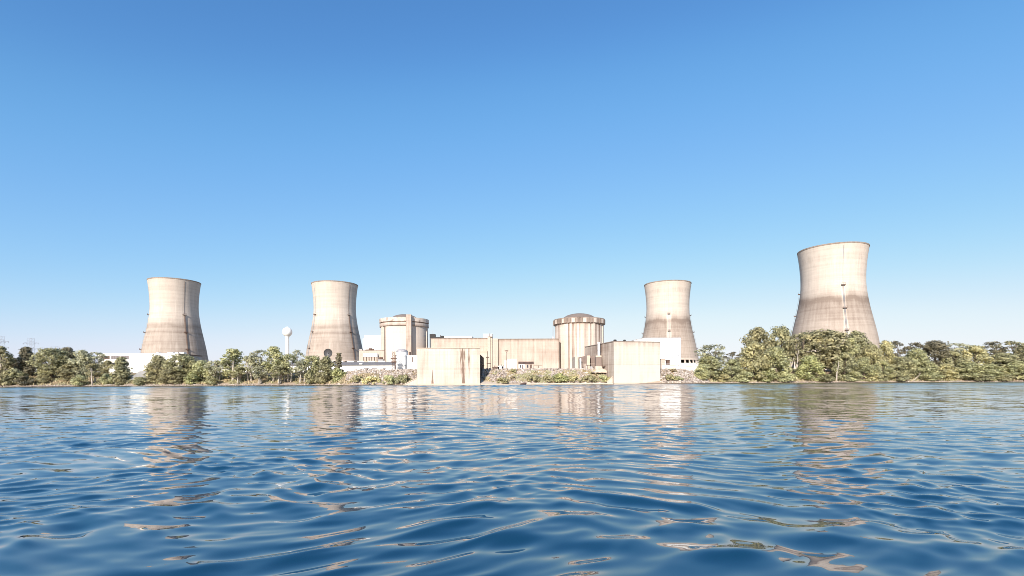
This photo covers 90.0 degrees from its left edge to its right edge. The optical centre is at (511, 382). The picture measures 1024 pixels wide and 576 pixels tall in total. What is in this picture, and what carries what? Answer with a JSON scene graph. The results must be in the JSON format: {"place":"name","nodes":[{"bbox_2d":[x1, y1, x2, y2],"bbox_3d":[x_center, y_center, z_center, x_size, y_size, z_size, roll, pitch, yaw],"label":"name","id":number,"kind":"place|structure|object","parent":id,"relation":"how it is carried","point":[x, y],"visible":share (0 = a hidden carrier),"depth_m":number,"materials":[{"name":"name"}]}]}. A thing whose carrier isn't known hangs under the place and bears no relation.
{"place":"outdoors","nodes":[
{"label":"outdoors","id":0,"kind":"place"},
{"bbox_2d":[0,382,1023,575],"bbox_3d":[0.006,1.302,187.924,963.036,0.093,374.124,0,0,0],"label":"river","id":1,"kind":"structure","parent":0,"point":[829,479],"depth_m":6.80,"materials":[{"name":"blue liquid"}]},
{"bbox_2d":[0,369,1023,386],"bbox_3d":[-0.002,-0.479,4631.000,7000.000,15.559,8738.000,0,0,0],"label":"terrain","id":2,"kind":"structure","parent":0,"point":[221,382],"depth_m":310.33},
{"bbox_2d":[0,370,12,385],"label":"shrub","id":3,"kind":"object","parent":2,"relation":"on","point":[3,377],"visible":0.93,"depth_m":309.49,"materials":[{"name":"green plant"}]},
{"bbox_2d":[0,346,16,372],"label":"riverside tree","id":4,"kind":"object","parent":2,"relation":"on","point":[6,363],"visible":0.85,"depth_m":320.35,"materials":[{"name":"green plant"}]},
{"bbox_2d":[4,368,28,384],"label":"shrub","id":5,"kind":"object","parent":2,"relation":"on","point":[15,373],"visible":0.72,"depth_m":313.10,"materials":[{"name":"green plant"}]},
{"bbox_2d":[13,376,36,385],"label":"shrub","id":6,"kind":"object","parent":2,"relation":"on","point":[21,380],"visible":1,"depth_m":309.84,"materials":[{"name":"green plant"}]},
{"bbox_2d":[14,346,37,375],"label":"riverside tree","id":7,"kind":"object","parent":2,"relation":"on","point":[25,353],"visible":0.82,"depth_m":329.26,"materials":[{"name":"green plant"}]},
{"bbox_2d":[25,348,70,377],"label":"riverside tree","id":8,"kind":"object","parent":2,"relation":"on","point":[56,356],"visible":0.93,"depth_m":319.93,"materials":[{"name":"green plant"}]},
{"bbox_2d":[53,363,83,380],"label":"riverside tree","id":9,"kind":"object","parent":2,"relation":"on","point":[66,369],"visible":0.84,"depth_m":319.41,"materials":[{"name":"green plant"}]},
{"bbox_2d":[70,374,88,385],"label":"shrub","id":10,"kind":"object","parent":2,"relation":"on","point":[79,380],"visible":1,"depth_m":309.21,"materials":[{"name":"green plant"}]},
{"bbox_2d":[66,349,93,376],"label":"riverside tree","id":11,"kind":"object","parent":2,"relation":"on","point":[83,358],"visible":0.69,"depth_m":324.42,"materials":[{"name":"green plant"}]},
{"bbox_2d":[83,363,102,381],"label":"riverside tree","id":12,"kind":"object","parent":2,"relation":"on","point":[92,368],"visible":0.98,"depth_m":315.91,"materials":[{"name":"green plant"}]},
{"bbox_2d":[87,352,108,376],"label":"riverside tree","id":13,"kind":"object","parent":2,"relation":"on","point":[99,358],"visible":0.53,"depth_m":330.11,"materials":[{"name":"green plant"}]},
{"bbox_2d":[97,360,113,379],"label":"riverside tree","id":14,"kind":"object","parent":2,"relation":"on","point":[103,369],"visible":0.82,"depth_m":318.64,"materials":[{"name":"green plant"}]},
{"bbox_2d":[99,373,112,384],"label":"shrub","id":15,"kind":"object","parent":2,"relation":"on","point":[105,376],"visible":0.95,"depth_m":311.10,"materials":[{"name":"green plant"}]},
{"bbox_2d":[109,356,132,379],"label":"riverside tree","id":16,"kind":"object","parent":2,"relation":"on","point":[121,369],"visible":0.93,"depth_m":319.55,"materials":[{"name":"green plant"}]},
{"bbox_2d":[98,352,201,372],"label":"office building","id":17,"kind":"structure","parent":2,"relation":"on","point":[137,362],"depth_m":372.00,"materials":[{"name":"white metal"}]},
{"bbox_2d":[142,354,167,381],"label":"riverside tree","id":18,"kind":"object","parent":2,"relation":"on","point":[154,365],"visible":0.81,"depth_m":313.81,"materials":[{"name":"green plant"}]},
{"bbox_2d":[1,383,337,386],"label":"shore stones","id":19,"kind":"object","parent":2,"relation":"on","point":[166,385],"visible":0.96,"depth_m":309.84,"materials":[{"name":"grey stone"}]},
{"bbox_2d":[157,366,184,383],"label":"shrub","id":20,"kind":"object","parent":2,"relation":"on","point":[168,373],"visible":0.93,"depth_m":310.69,"materials":[{"name":"green plant"}]},
{"bbox_2d":[139,277,208,361],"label":"cooling tower","id":21,"kind":"structure","parent":2,"relation":"on","point":[173,324],"depth_m":558.29,"materials":[{"name":"concrete"}]},
{"bbox_2d":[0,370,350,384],"bbox_3d":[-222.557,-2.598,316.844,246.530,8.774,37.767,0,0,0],"label":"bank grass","id":22,"kind":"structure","parent":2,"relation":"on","point":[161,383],"depth_m":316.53,"materials":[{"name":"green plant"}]},
{"bbox_2d":[161,354,198,377],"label":"riverside tree","id":23,"kind":"object","parent":2,"relation":"on","point":[184,360],"visible":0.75,"depth_m":314.25,"materials":[{"name":"green plant"}]},
{"bbox_2d":[183,372,199,383],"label":"shrub","id":24,"kind":"object","parent":2,"relation":"on","point":[190,376],"visible":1,"depth_m":309.55,"materials":[{"name":"green plant"}]},
{"bbox_2d":[188,360,217,382],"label":"riverside tree","id":25,"kind":"object","parent":2,"relation":"on","point":[199,370],"visible":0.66,"depth_m":314.09,"materials":[{"name":"green plant"}]},
{"bbox_2d":[202,360,225,381],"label":"riverside tree","id":26,"kind":"object","parent":2,"relation":"on","point":[214,369],"visible":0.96,"depth_m":314.83,"materials":[{"name":"green plant"}]},
{"bbox_2d":[218,348,245,381],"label":"riverside tree","id":27,"kind":"object","parent":2,"relation":"on","point":[231,361],"visible":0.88,"depth_m":316.31,"materials":[{"name":"green plant"}]},
{"bbox_2d":[230,366,245,383],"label":"riverside tree","id":28,"kind":"object","parent":2,"relation":"on","point":[239,371],"visible":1,"depth_m":312.02,"materials":[{"name":"green plant"}]},
{"bbox_2d":[238,355,259,380],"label":"riverside tree","id":29,"kind":"object","parent":2,"relation":"on","point":[250,360],"visible":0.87,"depth_m":316.78,"materials":[{"name":"green plant"}]},
{"bbox_2d":[251,366,268,384],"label":"riverside tree","id":30,"kind":"object","parent":2,"relation":"on","point":[259,372],"visible":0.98,"depth_m":310.81,"materials":[{"name":"green plant"}]},
{"bbox_2d":[249,350,271,371],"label":"riverside tree","id":31,"kind":"object","parent":2,"relation":"on","point":[257,360],"visible":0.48,"depth_m":319.13,"materials":[{"name":"green plant"}]},
{"bbox_2d":[259,346,283,381],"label":"riverside tree","id":32,"kind":"object","parent":2,"relation":"on","point":[274,351],"visible":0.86,"depth_m":313.81,"materials":[{"name":"green plant"}]},
{"bbox_2d":[268,366,287,384],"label":"riverside tree","id":33,"kind":"object","parent":2,"relation":"on","point":[281,371],"visible":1,"depth_m":309.80,"materials":[{"name":"green plant"}]},
{"bbox_2d":[282,327,291,360],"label":"water tower","id":34,"kind":"structure","parent":2,"relation":"on","point":[287,332],"depth_m":558.20,"materials":[{"name":"white metal"}]},
{"bbox_2d":[279,353,297,381],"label":"riverside tree","id":35,"kind":"object","parent":2,"relation":"on","point":[285,362],"visible":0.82,"depth_m":314.98,"materials":[{"name":"green plant"}]},
{"bbox_2d":[289,360,312,383],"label":"riverside tree","id":36,"kind":"object","parent":2,"relation":"on","point":[301,367],"visible":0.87,"depth_m":312.14,"materials":[{"name":"green plant"}]},
{"bbox_2d":[303,370,314,383],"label":"shrub","id":37,"kind":"object","parent":2,"relation":"on","point":[309,377],"visible":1,"depth_m":311.45,"materials":[{"name":"green plant"}]},
{"bbox_2d":[303,355,322,374],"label":"riverside tree","id":38,"kind":"object","parent":2,"relation":"on","point":[312,359],"visible":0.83,"depth_m":315.27,"materials":[{"name":"green plant"}]},
{"bbox_2d":[314,372,328,383],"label":"shrub","id":39,"kind":"object","parent":2,"relation":"on","point":[322,378],"visible":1,"depth_m":310.33,"materials":[{"name":"green plant"}]},
{"bbox_2d":[315,355,334,381],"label":"riverside tree","id":40,"kind":"object","parent":2,"relation":"on","point":[326,366],"visible":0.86,"depth_m":314.94,"materials":[{"name":"green plant"}]},
{"bbox_2d":[305,280,362,361],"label":"cooling tower","id":41,"kind":"structure","parent":2,"relation":"on","point":[334,328],"depth_m":576.39,"materials":[{"name":"concrete"}]},
{"bbox_2d":[330,368,345,381],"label":"shrub","id":42,"kind":"object","parent":2,"relation":"on","point":[339,373],"visible":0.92,"depth_m":302.74,"materials":[{"name":"green plant"}]},
{"bbox_2d":[289,361,395,371],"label":"long shed","id":43,"kind":"structure","parent":2,"relation":"on","point":[352,366],"depth_m":352.00,"materials":[{"name":"white paint"}]},
{"bbox_2d":[359,348,383,360],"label":"service building","id":44,"kind":"structure","parent":2,"relation":"on","point":[371,350],"depth_m":440.00,"materials":[{"name":"concrete"}]},
{"bbox_2d":[363,335,380,349],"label":"turbine hall","id":45,"kind":"structure","parent":2,"relation":"on","point":[372,341],"depth_m":520.00,"materials":[{"name":"white paint"}]},
{"bbox_2d":[337,368,416,384],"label":"riprap","id":46,"kind":"object","parent":2,"relation":"on","point":[395,373],"visible":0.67,"depth_m":298.59,"materials":[{"name":"stone"}]},
{"bbox_2d":[338,372,411,383],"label":"rock grass","id":47,"kind":"object","parent":46,"relation":"on","point":[367,374],"visible":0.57,"depth_m":295.19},
{"bbox_2d":[396,349,407,369],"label":"domed tank","id":48,"kind":"object","parent":2,"relation":"on","point":[401,357],"visible":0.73,"depth_m":326.62,"materials":[{"name":"white metal"}]},
{"bbox_2d":[379,314,428,361],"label":"reactor building","id":49,"kind":"structure","parent":2,"relation":"on","point":[408,332],"depth_m":436.69,"materials":[{"name":"concrete"}]},
{"bbox_2d":[407,352,416,369],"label":"equipment hut","id":50,"kind":"object","parent":2,"relation":"on","point":[411,361],"visible":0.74,"depth_m":322.00,"materials":[{"name":"white paint"}]},
{"bbox_2d":[417,347,483,384],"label":"pump house","id":51,"kind":"structure","parent":2,"relation":"on","point":[450,366],"depth_m":284.00,"materials":[{"name":"concrete"}]},
{"bbox_2d":[431,338,487,368],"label":"auxiliary building","id":52,"kind":"structure","parent":2,"relation":"on","point":[482,343],"depth_m":424.00,"materials":[{"name":"concrete"}]},
{"bbox_2d":[487,333,492,368],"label":"chimney","id":53,"kind":"object","parent":2,"relation":"on","point":[490,349],"visible":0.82,"depth_m":420.57,"materials":[{"name":"metal"}]},
{"bbox_2d":[504,359,516,368],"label":"white container","id":54,"kind":"object","parent":2,"relation":"on","point":[511,363],"visible":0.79,"depth_m":303.50,"materials":[{"name":"metal"}]},
{"bbox_2d":[493,338,559,368],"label":"auxiliary building","id":55,"kind":"structure","parent":2,"relation":"on","point":[544,353],"depth_m":422.00,"materials":[{"name":"concrete"}]},
{"bbox_2d":[481,368,606,383],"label":"riprap","id":56,"kind":"object","parent":2,"relation":"on","point":[503,372],"visible":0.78,"depth_m":297.36,"materials":[{"name":"stone"}]},
{"bbox_2d":[483,369,603,382],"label":"rock grass","id":57,"kind":"object","parent":56,"relation":"on","point":[515,375],"visible":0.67,"depth_m":295.66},
{"bbox_2d":[552,373,568,381],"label":"brush clump","id":58,"kind":"object","parent":56,"relation":"on","point":[561,377],"visible":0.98,"depth_m":287.87,"materials":[{"name":"green plant"}]},
{"bbox_2d":[552,313,604,368],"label":"reactor building","id":59,"kind":"structure","parent":2,"relation":"on","point":[576,333],"depth_m":421.42,"materials":[{"name":"concrete"}]},
{"bbox_2d":[572,355,594,368],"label":"annex","id":60,"kind":"object","parent":2,"relation":"on","point":[588,361],"visible":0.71,"depth_m":306.09,"materials":[{"name":"concrete"}]},
{"bbox_2d":[585,340,659,383],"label":"pump house","id":61,"kind":"structure","parent":2,"relation":"on","point":[629,362],"depth_m":288.50,"materials":[{"name":"concrete"}]},
{"bbox_2d":[632,337,680,365],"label":"turbine hall","id":62,"kind":"structure","parent":2,"relation":"on","point":[670,348],"depth_m":390.00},
{"bbox_2d":[642,280,698,362],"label":"cooling tower","id":63,"kind":"structure","parent":2,"relation":"on","point":[668,308],"depth_m":582.24,"materials":[{"name":"concrete"}]},
{"bbox_2d":[662,365,695,371],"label":"retaining wall","id":64,"kind":"structure","parent":2,"relation":"on","point":[689,368],"depth_m":312.00,"materials":[{"name":"concrete"}]},
{"bbox_2d":[660,368,709,382],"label":"riprap","id":65,"kind":"object","parent":2,"relation":"on","point":[687,374],"visible":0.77,"depth_m":296.81,"materials":[{"name":"stone"}]},
{"bbox_2d":[693,364,711,379],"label":"riverside tree","id":66,"kind":"object","parent":2,"relation":"on","point":[702,370],"visible":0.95,"depth_m":303.10,"materials":[{"name":"green plant"}]},
{"bbox_2d":[694,344,727,376],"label":"riverside tree","id":67,"kind":"object","parent":2,"relation":"on","point":[716,352],"visible":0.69,"depth_m":315.86,"materials":[{"name":"green plant"}]},
{"bbox_2d":[696,355,726,378],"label":"riverside tree","id":68,"kind":"object","parent":2,"relation":"on","point":[708,358],"visible":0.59,"depth_m":313.10,"materials":[{"name":"green plant"}]},
{"bbox_2d":[718,359,744,380],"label":"riverside tree","id":69,"kind":"object","parent":2,"relation":"on","point":[734,367],"visible":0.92,"depth_m":313.34,"materials":[{"name":"green plant"}]},
{"bbox_2d":[735,370,753,381],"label":"shrub","id":70,"kind":"object","parent":2,"relation":"on","point":[746,374],"visible":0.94,"depth_m":308.99,"materials":[{"name":"green plant"}]},
{"bbox_2d":[736,341,774,379],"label":"riverside tree","id":71,"kind":"object","parent":2,"relation":"on","point":[750,357],"visible":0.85,"depth_m":313.56,"materials":[{"name":"green plant"}]},
{"bbox_2d":[739,327,775,364],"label":"riverside tree","id":72,"kind":"object","parent":2,"relation":"on","point":[756,334],"visible":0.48,"depth_m":334.46,"materials":[{"name":"green plant"}]},
{"bbox_2d":[753,371,778,381],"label":"shrub","id":73,"kind":"object","parent":2,"relation":"on","point":[771,377],"visible":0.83,"depth_m":310.21,"materials":[{"name":"green plant"}]},
{"bbox_2d":[760,346,792,378],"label":"riverside tree","id":74,"kind":"object","parent":2,"relation":"on","point":[784,364],"visible":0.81,"depth_m":313.62,"materials":[{"name":"green plant"}]},
{"bbox_2d":[766,325,796,367],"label":"riverside tree","id":75,"kind":"object","parent":2,"relation":"on","point":[781,332],"visible":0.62,"depth_m":331.18,"materials":[{"name":"green plant"}]},
{"bbox_2d":[777,370,798,381],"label":"shrub","id":76,"kind":"object","parent":2,"relation":"on","point":[787,376],"visible":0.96,"depth_m":308.53,"materials":[{"name":"green plant"}]},
{"bbox_2d":[785,333,818,364],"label":"riverside tree","id":77,"kind":"object","parent":2,"relation":"on","point":[802,337],"visible":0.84,"depth_m":322.15,"materials":[{"name":"green plant"}]},
{"bbox_2d":[794,355,825,380],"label":"riverside tree","id":78,"kind":"object","parent":2,"relation":"on","point":[802,371],"visible":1,"depth_m":310.33,"materials":[{"name":"green plant"}]},
{"bbox_2d":[792,329,854,371],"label":"riverside tree","id":79,"kind":"object","parent":2,"relation":"on","point":[828,350],"visible":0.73,"depth_m":321.11,"materials":[{"name":"green plant"}]},
{"bbox_2d":[787,241,879,369],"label":"cooling tower","id":80,"kind":"structure","parent":2,"relation":"on","point":[833,294],"depth_m":429.08,"materials":[{"name":"concrete"}]},
{"bbox_2d":[831,352,859,380],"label":"riverside tree","id":81,"kind":"object","parent":2,"relation":"on","point":[847,363],"visible":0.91,"depth_m":310.81,"materials":[{"name":"green plant"}]},
{"bbox_2d":[839,337,860,366],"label":"riverside tree","id":82,"kind":"object","parent":2,"relation":"on","point":[853,341],"visible":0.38,"depth_m":317.17,"materials":[{"name":"green plant"}]},
{"bbox_2d":[841,371,861,380],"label":"shrub","id":83,"kind":"object","parent":2,"relation":"on","point":[859,375],"visible":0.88,"depth_m":307.86,"materials":[{"name":"green plant"}]},
{"bbox_2d":[844,330,871,368],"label":"riverside tree","id":84,"kind":"object","parent":2,"relation":"on","point":[857,336],"visible":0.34,"depth_m":326.96,"materials":[{"name":"green plant"}]},
{"bbox_2d":[701,372,1023,381],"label":"bank grass","id":85,"kind":"structure","parent":2,"relation":"on","point":[712,380],"depth_m":311.86,"materials":[{"name":"green plant"}]},
{"bbox_2d":[850,357,878,380],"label":"riverside tree","id":86,"kind":"object","parent":2,"relation":"on","point":[868,370],"visible":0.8,"depth_m":310.47,"materials":[{"name":"green plant"}]},
{"bbox_2d":[717,380,1022,382],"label":"shore stones","id":87,"kind":"object","parent":2,"relation":"on","point":[863,381],"visible":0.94,"depth_m":309.29,"materials":[{"name":"grey stone"}]},
{"bbox_2d":[854,344,888,374],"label":"riverside tree","id":88,"kind":"object","parent":2,"relation":"on","point":[872,352],"visible":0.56,"depth_m":315.83,"materials":[{"name":"green plant"}]},
{"bbox_2d":[874,360,894,380],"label":"riverside tree","id":89,"kind":"object","parent":2,"relation":"on","point":[886,368],"visible":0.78,"depth_m":310.03,"materials":[{"name":"green plant"}]},
{"bbox_2d":[875,340,896,373],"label":"riverside tree","id":90,"kind":"object","parent":2,"relation":"on","point":[886,346],"visible":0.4,"depth_m":320.23,"materials":[{"name":"green plant"}]},
{"bbox_2d":[888,370,911,380],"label":"shrub","id":91,"kind":"object","parent":2,"relation":"on","point":[902,377],"visible":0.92,"depth_m":308.14,"materials":[{"name":"green plant"}]},
{"bbox_2d":[889,341,912,363],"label":"riverside tree","id":92,"kind":"object","parent":2,"relation":"on","point":[898,353],"visible":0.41,"depth_m":332.48,"materials":[{"name":"green plant"}]},
{"bbox_2d":[889,356,919,377],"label":"riverside tree","id":93,"kind":"object","parent":2,"relation":"on","point":[904,364],"visible":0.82,"depth_m":310.65,"materials":[{"name":"green plant"}]},
{"bbox_2d":[905,348,929,376],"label":"riverside tree","id":94,"kind":"object","parent":2,"relation":"on","point":[914,354],"visible":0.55,"depth_m":314.94,"materials":[{"name":"green plant"}]},
{"bbox_2d":[913,360,939,380],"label":"riverside tree","id":95,"kind":"object","parent":2,"relation":"on","point":[928,366],"visible":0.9,"depth_m":308.51,"materials":[{"name":"green plant"}]},
{"bbox_2d":[919,340,961,370],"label":"riverside tree","id":96,"kind":"object","parent":2,"relation":"on","point":[935,347],"visible":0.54,"depth_m":326.22,"materials":[{"name":"green plant"}]},
{"bbox_2d":[935,363,963,380],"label":"riverside tree","id":97,"kind":"object","parent":2,"relation":"on","point":[947,371],"visible":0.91,"depth_m":310.83,"materials":[{"name":"green plant"}]},
{"bbox_2d":[934,351,971,374],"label":"riverside tree","id":98,"kind":"object","parent":2,"relation":"on","point":[957,360],"visible":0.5,"depth_m":320.53,"materials":[{"name":"green plant"}]},
{"bbox_2d":[947,343,971,358],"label":"riverside tree","id":99,"kind":"object","parent":2,"relation":"on","point":[966,347],"visible":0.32,"depth_m":326.14,"materials":[{"name":"green plant"}]},
{"bbox_2d":[955,362,987,379],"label":"riverside tree","id":100,"kind":"object","parent":2,"relation":"on","point":[973,367],"visible":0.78,"depth_m":311.40,"materials":[{"name":"green plant"}]},
{"bbox_2d":[956,345,996,373],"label":"riverside tree","id":101,"kind":"object","parent":2,"relation":"on","point":[978,353],"visible":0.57,"depth_m":317.63,"materials":[{"name":"green plant"}]},
{"bbox_2d":[976,363,1007,380],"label":"riverside tree","id":102,"kind":"object","parent":2,"relation":"on","point":[990,371],"visible":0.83,"depth_m":309.11,"materials":[{"name":"green plant"}]},
{"bbox_2d":[984,341,1008,359],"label":"riverside tree","id":103,"kind":"object","parent":2,"relation":"on","point":[990,344],"visible":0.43,"depth_m":331.90,"materials":[{"name":"green plant"}]},
{"bbox_2d":[987,352,1023,375],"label":"riverside tree","id":104,"kind":"object","parent":2,"relation":"on","point":[1002,359],"visible":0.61,"depth_m":311.65,"materials":[{"name":"green plant"}]},
{"bbox_2d":[990,341,1023,356],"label":"riverside tree","id":105,"kind":"object","parent":2,"relation":"on","point":[1009,343],"visible":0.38,"depth_m":329.60,"materials":[{"name":"green plant"}]},
{"bbox_2d":[1003,360,1023,379],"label":"riverside tree","id":106,"kind":"object","parent":2,"relation":"on","point":[1010,365],"visible":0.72,"depth_m":308.09,"materials":[{"name":"green plant"}]},
{"bbox_2d":[1011,344,1023,361],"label":"riverside tree","id":107,"kind":"object","parent":2,"relation":"on","point":[1018,349],"visible":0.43,"depth_m":322.16,"materials":[{"name":"green plant"}]},
{"bbox_2d":[0,0,1023,371],"label":"sky","id":108,"kind":"structure","parent":0,"point":[504,169],"materials":[{"name":"blue"}]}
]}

